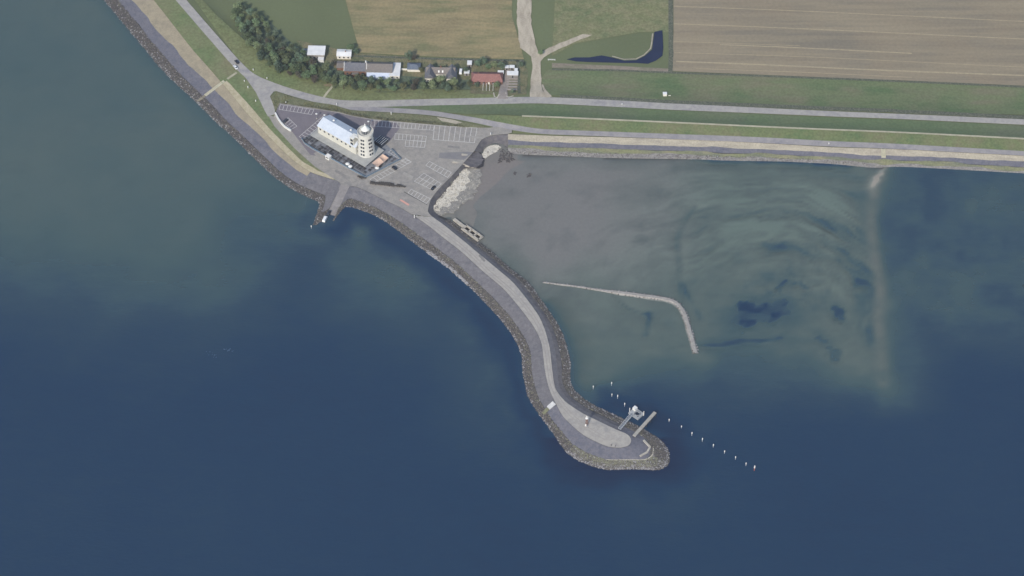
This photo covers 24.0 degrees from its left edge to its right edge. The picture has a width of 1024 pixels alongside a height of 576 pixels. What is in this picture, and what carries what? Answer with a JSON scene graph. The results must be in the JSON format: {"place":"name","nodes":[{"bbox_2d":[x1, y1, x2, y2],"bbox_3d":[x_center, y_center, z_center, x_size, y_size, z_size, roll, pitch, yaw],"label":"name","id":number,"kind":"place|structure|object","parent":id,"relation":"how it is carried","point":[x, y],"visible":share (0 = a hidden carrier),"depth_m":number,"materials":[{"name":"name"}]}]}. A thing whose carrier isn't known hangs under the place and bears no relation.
{"place":"outdoors","nodes":[
{"label":"outdoors","id":0,"kind":"place"},
{"bbox_2d":[132,0,309,175],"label":"sandy beach","id":1,"kind":"structure","parent":0,"point":[160,21],"depth_m":1665.60,"materials":[{"name":"beige sand"}]},
{"bbox_2d":[204,80,224,95],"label":"concrete stairs","id":2,"kind":"structure","parent":1,"relation":"on","point":[213,88],"depth_m":1648.83,"materials":[{"name":"beige concrete"}]},
{"bbox_2d":[300,172,340,211],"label":"revetment","id":3,"kind":"object","parent":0,"point":[328,188],"visible":1,"depth_m":1587.06,"materials":[{"name":"stone"}]},
{"bbox_2d":[276,104,399,155],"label":"dark asphalt","id":4,"kind":"structure","parent":0,"point":[302,121],"depth_m":1624.82,"materials":[{"name":"grey asphalt"}]},
{"bbox_2d":[329,185,348,215],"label":"slipway","id":5,"kind":"structure","parent":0,"point":[338,200],"depth_m":1579.18,"materials":[{"name":"concrete"}]},
{"bbox_2d":[336,49,351,58],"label":"house","id":6,"kind":"structure","parent":0,"point":[343,53],"depth_m":1668.89,"materials":[{"name":"paint"}]},
{"bbox_2d":[195,0,497,100],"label":"dike slope","id":7,"kind":"structure","parent":0,"point":[243,53],"depth_m":1650.01,"materials":[{"name":"green plant"}]},
{"bbox_2d":[256,49,264,60],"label":"tree","id":8,"kind":"object","parent":7,"relation":"on","point":[260,52],"visible":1,"depth_m":1664.04,"materials":[{"name":"green plant"}]},
{"bbox_2d":[274,63,283,73],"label":"tree","id":9,"kind":"object","parent":7,"relation":"on","point":[278,67],"visible":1,"depth_m":1653.35,"materials":[{"name":"green plant"}]},
{"bbox_2d":[290,63,301,72],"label":"tree","id":10,"kind":"object","parent":7,"relation":"on","point":[295,67],"visible":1,"depth_m":1653.11,"materials":[{"name":"green plant"}]},
{"bbox_2d":[300,70,311,79],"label":"tree","id":11,"kind":"object","parent":7,"relation":"on","point":[307,74],"visible":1,"depth_m":1649.92,"materials":[{"name":"green plant"}]},
{"bbox_2d":[309,64,316,74],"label":"tree","id":12,"kind":"object","parent":7,"relation":"on","point":[312,70],"visible":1,"depth_m":1651.44,"materials":[{"name":"green plant"}]},
{"bbox_2d":[322,74,331,83],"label":"tree","id":13,"kind":"object","parent":7,"relation":"on","point":[327,77],"visible":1,"depth_m":1648.03,"materials":[{"name":"green plant"}]},
{"bbox_2d":[357,80,366,90],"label":"tree","id":14,"kind":"object","parent":7,"relation":"on","point":[361,83],"visible":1,"depth_m":1643.45,"materials":[{"name":"green plant"}]},
{"bbox_2d":[311,115,387,166],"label":"tower building","id":15,"kind":"structure","parent":0,"point":[358,145],"depth_m":1602.27,"materials":[{"name":"white plaster"},{"name":"metal"},{"name":"dark glass"}]},
{"bbox_2d":[302,127,397,175],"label":"terrace","id":16,"kind":"structure","parent":0,"point":[386,151],"depth_m":1603.72,"materials":[{"name":"grey concrete"}]},
{"bbox_2d":[301,138,400,177],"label":"terrace fence","id":17,"kind":"object","parent":16,"relation":"on","point":[378,170],"visible":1,"depth_m":1597.73,"materials":[{"name":"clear glass"}]},
{"bbox_2d":[373,154,387,166],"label":"sail awning","id":18,"kind":"object","parent":16,"relation":"on","point":[379,161],"visible":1,"depth_m":1596.74,"materials":[{"name":"beige fabric"}]},
{"bbox_2d":[333,198,522,341],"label":"rock armour","id":19,"kind":"object","parent":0,"point":[424,245],"visible":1,"depth_m":1546.75,"materials":[{"name":"stone"}]},
{"bbox_2d":[346,0,523,58],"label":"dry field","id":20,"kind":"structure","parent":0,"point":[463,28],"depth_m":1691.19,"materials":[{"name":"beige plant"}]},
{"bbox_2d":[424,63,456,81],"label":"house","id":21,"kind":"structure","parent":0,"point":[432,72],"depth_m":1653.45,"materials":[{"name":"grey tile"}]},
{"bbox_2d":[428,164,466,216],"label":"asphalt slope","id":22,"kind":"structure","parent":0,"point":[441,191],"depth_m":1584.17,"materials":[{"name":"grey asphalt"}]},
{"bbox_2d":[434,167,481,215],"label":"grey sand","id":23,"kind":"structure","parent":0,"point":[473,187],"depth_m":1585.35,"materials":[{"name":"beige sand"}]},
{"bbox_2d":[434,169,469,210],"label":"sand fan","id":24,"kind":"object","parent":23,"relation":"on","point":[457,188],"visible":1,"depth_m":1586.66},
{"bbox_2d":[433,169,469,210],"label":"pale rubble","id":25,"kind":"object","parent":24,"relation":"on","point":[449,200],"visible":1,"depth_m":1586.79,"materials":[{"name":"beige stone"}]},
{"bbox_2d":[438,167,479,214],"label":"grey rubble","id":26,"kind":"object","parent":23,"relation":"on","point":[463,191],"visible":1,"depth_m":1585.74,"materials":[{"name":"grey stone"}]},
{"bbox_2d":[344,200,582,460],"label":"rock bed","id":27,"kind":"object","parent":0,"point":[483,300],"visible":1,"depth_m":1513.49,"materials":[{"name":"grey stone"}]},
{"bbox_2d":[426,250,468,285],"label":"bleached stones","id":28,"kind":"object","parent":27,"relation":"on","point":[454,272],"visible":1,"depth_m":1541.06,"materials":[{"name":"grey stone"}]},
{"bbox_2d":[517,336,571,450],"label":"rock armour","id":29,"kind":"object","parent":27,"relation":"on","point":[529,382],"visible":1,"depth_m":1470.20,"materials":[{"name":"stone"}]},
{"bbox_2d":[464,152,484,166],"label":"asphalt slope","id":30,"kind":"structure","parent":0,"point":[472,163],"depth_m":1602.98,"materials":[{"name":"grey asphalt"}]},
{"bbox_2d":[475,134,507,152],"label":"asphalt slope","id":31,"kind":"structure","parent":0,"point":[499,139],"depth_m":1616.49,"materials":[{"name":"grey asphalt"}]},
{"bbox_2d":[498,70,510,98],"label":"driveway","id":32,"kind":"structure","parent":0,"point":[503,89],"depth_m":1648.93,"materials":[{"name":"grey concrete"}]},
{"bbox_2d":[0,0,1023,575],"bbox_3d":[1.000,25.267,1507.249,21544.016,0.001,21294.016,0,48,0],"label":"water","id":33,"kind":"structure","parent":0,"point":[220,354],"depth_m":1475.14,"materials":[{"name":"blue liquid"}]},
{"bbox_2d":[542,281,698,353],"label":"stone breakwater","id":34,"kind":"object","parent":33,"relation":"in","point":[686,321],"visible":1,"depth_m":1522.96,"materials":[{"name":"grey stone"}]},
{"bbox_2d":[628,406,643,419],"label":"pontoon","id":35,"kind":"object","parent":33,"relation":"on","point":[634,410],"visible":1,"depth_m":1460.18,"materials":[{"name":"grey metal"}]},
{"bbox_2d":[618,413,633,429],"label":"gangway","id":36,"kind":"object","parent":35,"relation":"on","point":[624,422],"visible":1,"depth_m":1453.60,"materials":[{"name":"grey metal"}]},
{"bbox_2d":[633,412,656,436],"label":"jetty","id":37,"kind":"object","parent":33,"relation":"in","point":[644,424],"visible":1,"depth_m":1451.20,"materials":[{"name":"grey concrete"}]},
{"bbox_2d":[516,61,520,92],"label":"ditch","id":38,"kind":"object","parent":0,"point":[518,80],"visible":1,"depth_m":1657.40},
{"bbox_2d":[407,210,630,447],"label":"pier road","id":39,"kind":"structure","parent":0,"point":[615,438],"depth_m":1489.48,"materials":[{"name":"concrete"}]},
{"bbox_2d":[409,208,606,437],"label":"worn lane","id":40,"kind":"structure","parent":39,"relation":"on","point":[523,302],"depth_m":1517.74,"materials":[{"name":"grey asphalt"}]},
{"bbox_2d":[434,217,620,428],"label":"revetment","id":41,"kind":"object","parent":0,"point":[555,370],"visible":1,"depth_m":1493.87,"materials":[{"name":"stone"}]},
{"bbox_2d":[438,216,632,426],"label":"rock armour","id":42,"kind":"object","parent":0,"point":[566,361],"visible":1,"depth_m":1500.20,"materials":[{"name":"stone"}]},
{"bbox_2d":[453,218,483,241],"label":"concrete platform","id":43,"kind":"structure","parent":42,"relation":"on","point":[472,232],"depth_m":1561.27,"materials":[{"name":"beige concrete"}]},
{"bbox_2d":[517,0,590,96],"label":"sandy track","id":44,"kind":"structure","parent":0,"point":[526,38],"depth_m":1680.52,"materials":[{"name":"beige sand"}]},
{"bbox_2d":[547,405,594,452],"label":"revetment","id":45,"kind":"object","parent":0,"point":[574,436],"visible":1,"depth_m":1448.06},
{"bbox_2d":[167,0,1023,447],"bbox_3d":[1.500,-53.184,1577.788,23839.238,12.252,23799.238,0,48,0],"label":"ground","id":46,"kind":"structure","parent":0,"point":[601,222],"depth_m":1572.18,"materials":[{"name":"soil"}]},
{"bbox_2d":[119,0,305,183],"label":"revetment","id":47,"kind":"object","parent":46,"relation":"on","point":[202,86],"visible":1,"depth_m":1647.76,"materials":[{"name":"grey stone"}]},
{"bbox_2d":[104,0,328,224],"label":"rock armour","id":48,"kind":"object","parent":46,"relation":"on","point":[245,142],"visible":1,"depth_m":1639.54,"materials":[{"name":"stone"}]},
{"bbox_2d":[233,2,242,11],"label":"tree","id":49,"kind":"object","parent":46,"relation":"on","point":[237,5],"visible":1,"depth_m":1697.99,"materials":[{"name":"green plant"}]},
{"bbox_2d":[154,0,336,180],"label":"grass verge","id":50,"kind":"object","parent":46,"relation":"on","point":[208,52],"depth_m":1666.85,"materials":[{"name":"green plant"}]},
{"bbox_2d":[241,72,280,115],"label":"road junction","id":51,"kind":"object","parent":46,"relation":"on","point":[264,90],"visible":1,"depth_m":1645.66,"materials":[{"name":"grey asphalt"}]},
{"bbox_2d":[223,81,332,178],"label":"pale kerb strip","id":52,"kind":"object","parent":46,"relation":"on","point":[250,111],"visible":1,"depth_m":1620.35,"materials":[{"name":"beige concrete"}]},
{"bbox_2d":[241,16,469,88],"bbox_3d":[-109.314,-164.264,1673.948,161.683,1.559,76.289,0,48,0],"label":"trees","id":53,"kind":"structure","parent":46,"relation":"on","point":[402,79],"depth_m":1664.82,"materials":[{"name":"green plant"}]},
{"bbox_2d":[321,60,329,72],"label":"tree","id":54,"kind":"object","parent":53,"relation":"on","point":[325,66],"visible":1,"depth_m":1655.12,"materials":[{"name":"green plant"}]},
{"bbox_2d":[344,61,366,76],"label":"house","id":55,"kind":"structure","parent":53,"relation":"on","point":[352,68],"depth_m":1656.45,"materials":[{"name":"brick"}]},
{"bbox_2d":[365,62,392,79],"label":"house","id":56,"kind":"structure","parent":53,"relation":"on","point":[375,70],"depth_m":1655.70,"materials":[{"name":"grey tile"}]},
{"bbox_2d":[428,79,436,88],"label":"tree","id":57,"kind":"object","parent":53,"relation":"on","point":[432,84],"visible":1,"depth_m":1643.64,"materials":[{"name":"green plant"}]},
{"bbox_2d":[435,75,444,83],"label":"tree","id":58,"kind":"object","parent":53,"relation":"on","point":[439,78],"visible":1,"depth_m":1647.33,"materials":[{"name":"green plant"}]},
{"bbox_2d":[448,77,457,84],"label":"tree","id":59,"kind":"object","parent":53,"relation":"on","point":[453,81],"visible":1,"depth_m":1647.19,"materials":[{"name":"green plant"}]},
{"bbox_2d":[270,92,488,127],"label":"scrub verge","id":60,"kind":"structure","parent":46,"relation":"on","point":[298,102],"depth_m":1629.84,"materials":[{"name":"green plant"}]},
{"bbox_2d":[272,93,348,111],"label":"scrub","id":61,"kind":"object","parent":60,"relation":"on","point":[329,107],"visible":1,"depth_m":1636.36,"materials":[{"name":"green plant"}]},
{"bbox_2d":[269,103,511,216],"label":"car park","id":62,"kind":"structure","parent":46,"relation":"on","point":[417,155],"depth_m":1599.35,"materials":[{"name":"grey asphalt"}]},
{"bbox_2d":[275,112,290,131],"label":"curved wall","id":63,"kind":"structure","parent":62,"relation":"on","point":[284,126],"depth_m":1622.29,"materials":[{"name":"white concrete"}]},
{"bbox_2d":[279,104,476,202],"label":"parking markings","id":64,"kind":"object","parent":62,"relation":"on","point":[405,143],"visible":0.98,"depth_m":1615.15,"materials":[{"name":"paint"}]},
{"bbox_2d":[357,175,405,186],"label":"hedge","id":65,"kind":"object","parent":62,"relation":"on","point":[389,184],"visible":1,"depth_m":1584.94,"materials":[{"name":"green plant"}]},
{"bbox_2d":[439,152,472,159],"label":"asphalt patch","id":66,"kind":"object","parent":62,"relation":"on","point":[452,155],"visible":1,"depth_m":1603.74,"materials":[{"name":"grey asphalt"}]},
{"bbox_2d":[297,40,527,94],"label":"garden","id":67,"kind":"object","parent":46,"relation":"on","point":[330,54],"visible":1,"depth_m":1665.65,"materials":[{"name":"green plant"}]},
{"bbox_2d":[307,45,325,62],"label":"house","id":68,"kind":"structure","parent":67,"relation":"on","point":[315,52],"depth_m":1668.54,"materials":[{"name":"white"}]},
{"bbox_2d":[336,61,343,69],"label":"outhouse","id":69,"kind":"structure","parent":67,"relation":"on","point":[340,65],"depth_m":1661.46,"materials":[{"name":"brick"}]},
{"bbox_2d":[389,63,400,78],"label":"annex","id":70,"kind":"object","parent":67,"relation":"on","point":[395,74],"visible":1,"depth_m":1656.82,"materials":[{"name":"white"}]},
{"bbox_2d":[404,50,412,60],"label":"tree","id":71,"kind":"object","parent":67,"relation":"on","point":[409,55],"visible":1,"depth_m":1664.93,"materials":[{"name":"green plant"}]},
{"bbox_2d":[407,63,420,71],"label":"outbuilding","id":72,"kind":"structure","parent":67,"relation":"on","point":[412,67],"depth_m":1660.41,"materials":[{"name":"grey stone"}]},
{"bbox_2d":[471,72,502,83],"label":"house","id":73,"kind":"structure","parent":67,"relation":"on","point":[486,77],"depth_m":1651.49,"materials":[{"name":"brick"}]},
{"bbox_2d":[507,71,517,77],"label":"shed","id":74,"kind":"structure","parent":67,"relation":"on","point":[512,74],"depth_m":1656.36,"materials":[{"name":"grey metal"}]},
{"bbox_2d":[352,55,523,61],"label":"ditch","id":75,"kind":"object","parent":46,"relation":"in","point":[436,58],"visible":1,"depth_m":1670.27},
{"bbox_2d":[340,186,555,408],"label":"revetment","id":76,"kind":"object","parent":46,"relation":"on","point":[498,294],"visible":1,"depth_m":1532.40,"materials":[{"name":"stone"}]},
{"bbox_2d":[437,117,461,123],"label":"bare verge","id":77,"kind":"structure","parent":46,"relation":"on","point":[449,120],"depth_m":1625.84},
{"bbox_2d":[483,145,499,157],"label":"sand fan","id":78,"kind":"object","parent":46,"relation":"on","point":[494,149],"visible":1,"depth_m":1612.12},
{"bbox_2d":[498,149,514,162],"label":"dark boulders","id":79,"kind":"object","parent":46,"relation":"on","point":[504,157],"visible":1,"depth_m":1608.32,"materials":[{"name":"stone"}]},
{"bbox_2d":[552,63,667,70],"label":"fallow strip","id":80,"kind":"object","parent":46,"relation":"on","point":[576,66],"visible":1,"depth_m":1664.24,"materials":[{"name":"soil"}]},
{"bbox_2d":[668,0,673,71],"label":"ditch","id":81,"kind":"object","parent":46,"relation":"in","point":[670,31],"visible":1,"depth_m":1687.17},
{"bbox_2d":[508,148,1023,172],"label":"shore stones","id":82,"kind":"object","parent":46,"relation":"on","point":[650,156],"visible":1,"depth_m":1607.10,"materials":[{"name":"grey stone"}]},
{"bbox_2d":[514,149,871,166],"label":"shore boulders","id":83,"kind":"object","parent":82,"relation":"on","point":[688,157],"visible":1,"depth_m":1607.87,"materials":[{"name":"stone"}]},
{"bbox_2d":[508,140,1023,166],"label":"revetment","id":84,"kind":"object","parent":46,"relation":"on","point":[714,149],"visible":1,"depth_m":1609.21,"materials":[{"name":"grey stone"}]},
{"bbox_2d":[552,68,1023,87],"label":"ditch","id":85,"kind":"object","parent":46,"relation":"in","point":[789,77],"visible":1,"depth_m":1658.07,"materials":[{"name":"green plant"}]},
{"bbox_2d":[560,94,1023,118],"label":"ditch","id":86,"kind":"object","parent":46,"relation":"in","point":[800,107],"visible":1,"depth_m":1634.72,"materials":[{"name":"green plant"}]},
{"bbox_2d":[176,0,1023,124],"bbox_3d":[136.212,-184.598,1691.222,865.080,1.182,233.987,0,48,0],"label":"road","id":87,"kind":"structure","parent":0,"point":[209,32],"depth_m":1637.12,"materials":[{"name":"grey asphalt"}]},
{"bbox_2d":[552,0,667,55],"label":"dry field","id":88,"kind":"structure","parent":0,"point":[597,19],"depth_m":1698.25,"materials":[{"name":"green plant"}]},
{"bbox_2d":[567,30,662,63],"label":"pond","id":89,"kind":"structure","parent":0,"point":[655,53],"depth_m":1671.02,"materials":[{"name":"liquid"}]},
{"bbox_2d":[583,431,668,466],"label":"rock bed","id":90,"kind":"object","parent":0,"point":[655,459],"visible":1,"depth_m":1437.17,"materials":[{"name":"grey stone"}]},
{"bbox_2d":[566,445,667,470],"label":"rock armour","id":91,"kind":"object","parent":90,"relation":"on","point":[651,463],"visible":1,"depth_m":1434.73,"materials":[{"name":"stone"}]},
{"bbox_2d":[588,427,650,459],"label":"revetment","id":92,"kind":"object","parent":90,"relation":"on","point":[636,448],"visible":1,"depth_m":1438.51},
{"bbox_2d":[639,439,650,456],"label":"wall","id":93,"kind":"structure","parent":92,"relation":"on","point":[648,449],"depth_m":1439.32,"materials":[{"name":"concrete"}]},
{"bbox_2d":[625,424,669,463],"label":"rock armour","id":94,"kind":"object","parent":90,"relation":"on","point":[659,446],"visible":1,"depth_m":1443.98,"materials":[{"name":"stone"}]},
{"bbox_2d":[612,33,652,59],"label":"pond bank","id":95,"kind":"structure","parent":0,"point":[640,56],"depth_m":1672.30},
{"bbox_2d":[339,106,1023,155],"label":"service road","id":96,"kind":"structure","parent":0,"point":[708,137],"depth_m":1614.90,"materials":[{"name":"grey asphalt"}]},
{"bbox_2d":[387,103,1023,137],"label":"dike slope","id":97,"kind":"structure","parent":0,"point":[999,130],"depth_m":1626.87,"materials":[{"name":"green plant"}]},
{"bbox_2d":[456,114,1023,150],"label":"dike slope","id":98,"kind":"structure","parent":0,"point":[785,133],"depth_m":1616.60,"materials":[{"name":"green plant"}]},
{"bbox_2d":[508,134,1023,160],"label":"shore sand","id":99,"kind":"structure","parent":0,"point":[687,143],"depth_m":1611.17,"materials":[{"name":"beige sand"}]},
{"bbox_2d":[508,145,1023,170],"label":"shore grass","id":100,"kind":"structure","parent":0,"point":[759,154],"depth_m":1607.83,"materials":[{"name":"green plant"}]},
{"bbox_2d":[522,115,1023,138],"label":"dike path","id":101,"kind":"structure","parent":0,"point":[772,126],"depth_m":1618.18,"materials":[{"name":"grey asphalt"}]},
{"bbox_2d":[541,69,1023,114],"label":"green field","id":102,"kind":"structure","parent":0,"point":[863,94],"depth_m":1648.21,"materials":[{"name":"green plant"}]},
{"bbox_2d":[673,0,1023,85],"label":"stubble field","id":103,"kind":"structure","parent":0,"point":[959,51],"depth_m":1684.22,"materials":[{"name":"beige plant"}]},
{"bbox_2d":[674,41,798,45],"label":"stubble row","id":104,"kind":"object","parent":103,"relation":"on","point":[738,43],"visible":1,"depth_m":1680.61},
{"bbox_2d":[696,68,911,77],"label":"stubble row","id":105,"kind":"object","parent":103,"relation":"on","point":[803,72],"visible":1,"depth_m":1660.80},
{"bbox_2d":[720,44,911,53],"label":"stubble row","id":106,"kind":"object","parent":103,"relation":"on","point":[816,48],"visible":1,"depth_m":1677.16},
{"bbox_2d":[674,52,1016,66],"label":"stubble row","id":107,"kind":"object","parent":103,"relation":"on","point":[847,58],"visible":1,"depth_m":1670.30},
{"bbox_2d":[674,23,1021,38],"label":"stubble row","id":108,"kind":"object","parent":103,"relation":"on","point":[849,30],"visible":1,"depth_m":1689.65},
{"bbox_2d":[674,6,1023,21],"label":"stubble row","id":109,"kind":"object","parent":103,"relation":"on","point":[848,13],"visible":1,"depth_m":1701.61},
{"bbox_2d":[676,61,1023,75],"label":"stubble row","id":110,"kind":"object","parent":103,"relation":"on","point":[850,68],"visible":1,"depth_m":1663.50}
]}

